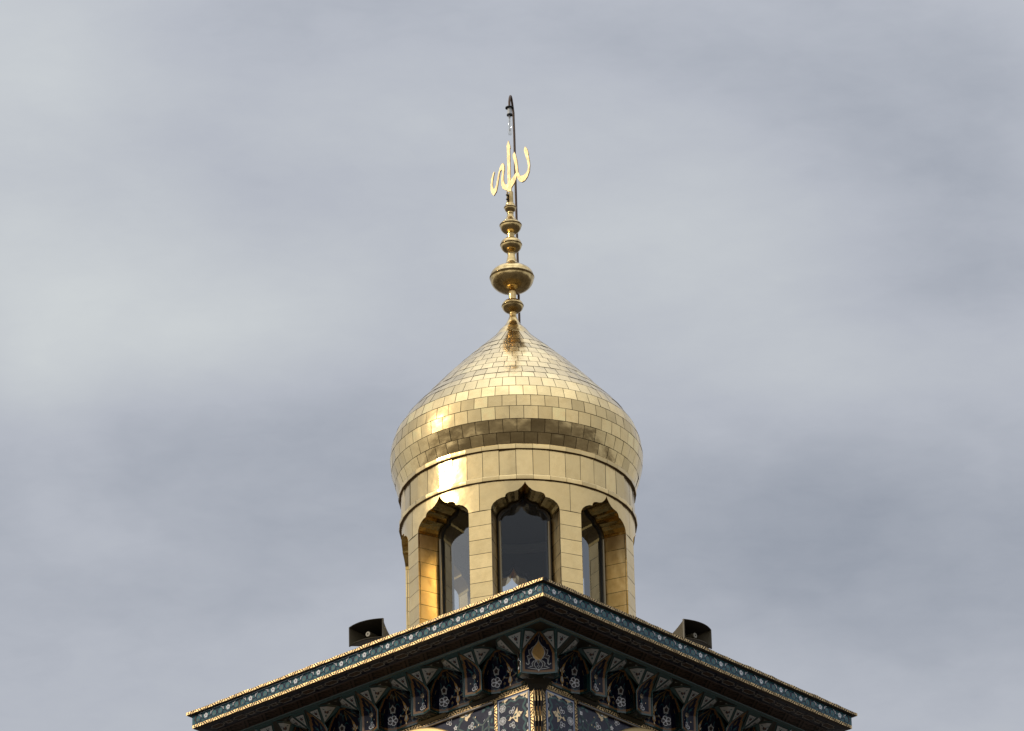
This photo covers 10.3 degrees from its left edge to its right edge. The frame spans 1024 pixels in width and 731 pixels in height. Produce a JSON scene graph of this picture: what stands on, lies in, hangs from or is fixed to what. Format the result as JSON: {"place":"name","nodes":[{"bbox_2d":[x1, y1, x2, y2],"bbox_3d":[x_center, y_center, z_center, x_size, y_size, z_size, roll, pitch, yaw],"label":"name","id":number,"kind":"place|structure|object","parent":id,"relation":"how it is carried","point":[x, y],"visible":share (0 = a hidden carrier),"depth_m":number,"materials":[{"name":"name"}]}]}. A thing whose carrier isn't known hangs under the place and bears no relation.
{"place":"outdoors","nodes":[
{"label":"outdoors","id":0,"kind":"place"},
{"bbox_2d":[0,0,1023,730],"label":"sky","id":1,"kind":"structure","parent":0,"point":[242,241],"materials":[{"name":"grey"}]},
{"bbox_2d":[186,577,856,730],"bbox_3d":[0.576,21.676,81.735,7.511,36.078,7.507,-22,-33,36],"label":"tiled tower","id":2,"kind":"structure","parent":0,"point":[546,654],"depth_m":87.07,"materials":[{"name":"blue tile"}]},
{"bbox_2d":[349,618,388,646],"bbox_3d":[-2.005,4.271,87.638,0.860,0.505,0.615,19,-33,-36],"label":"horn loudspeaker","id":3,"kind":"object","parent":2,"relation":"on","point":[364,632],"visible":0.71,"depth_m":87.60,"materials":[{"name":"grey metal"}]},
{"bbox_2d":[390,330,642,633],"bbox_3d":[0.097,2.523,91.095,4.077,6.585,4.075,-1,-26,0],"label":"golden cupola","id":4,"kind":"object","parent":2,"relation":"on","point":[516,456],"visible":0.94,"depth_m":89.97,"materials":[{"name":"gold metal"}]},
{"bbox_2d":[439,508,468,614],"bbox_3d":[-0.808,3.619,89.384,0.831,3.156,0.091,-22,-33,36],"label":"window","id":5,"kind":"structure","parent":4,"relation":"in","point":[441,537],"depth_m":89.90,"materials":[{"name":"grey metal"}]},
{"bbox_2d":[454,560,469,604],"bbox_3d":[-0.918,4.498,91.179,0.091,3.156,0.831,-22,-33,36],"label":"window","id":6,"kind":"structure","parent":4,"relation":"in","point":[457,566],"depth_m":91.88,"materials":[{"name":"grey glass"}]},
{"bbox_2d":[490,141,533,335],"bbox_3d":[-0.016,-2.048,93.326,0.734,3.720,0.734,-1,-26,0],"label":"golden finial","id":7,"kind":"object","parent":4,"relation":"on","point":[511,277],"visible":0.99,"depth_m":92.96,"materials":[{"name":"gold metal"}]},
{"bbox_2d":[505,95,520,323],"bbox_3d":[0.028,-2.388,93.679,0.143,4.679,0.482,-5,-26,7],"label":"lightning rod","id":8,"kind":"object","parent":4,"relation":"on","point":[509,108],"visible":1,"depth_m":94.35,"materials":[{"name":"black metal"}]},
{"bbox_2d":[502,566,530,581],"bbox_3d":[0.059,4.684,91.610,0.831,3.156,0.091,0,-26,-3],"label":"window","id":9,"kind":"structure","parent":4,"relation":"in","point":[519,575],"depth_m":92.19,"materials":[{"name":"grey metal"}]},
{"bbox_2d":[498,494,551,592],"bbox_3d":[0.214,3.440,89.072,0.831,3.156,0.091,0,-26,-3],"label":"window","id":10,"kind":"structure","parent":4,"relation":"in","point":[502,512],"depth_m":89.38,"materials":[{"name":"grey metal"}]},
{"bbox_2d":[581,509,605,603],"bbox_3d":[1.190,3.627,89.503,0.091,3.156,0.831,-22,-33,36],"label":"window","id":11,"kind":"structure","parent":4,"relation":"in","point":[601,540],"depth_m":90.10,"materials":[{"name":"grey metal"}]},
{"bbox_2d":[673,619,711,648],"bbox_3d":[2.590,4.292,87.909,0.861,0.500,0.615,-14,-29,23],"label":"horn loudspeaker","id":12,"kind":"object","parent":2,"relation":"on","point":[699,633],"visible":0.62,"depth_m":87.89,"materials":[{"name":"grey metal"}]}
]}

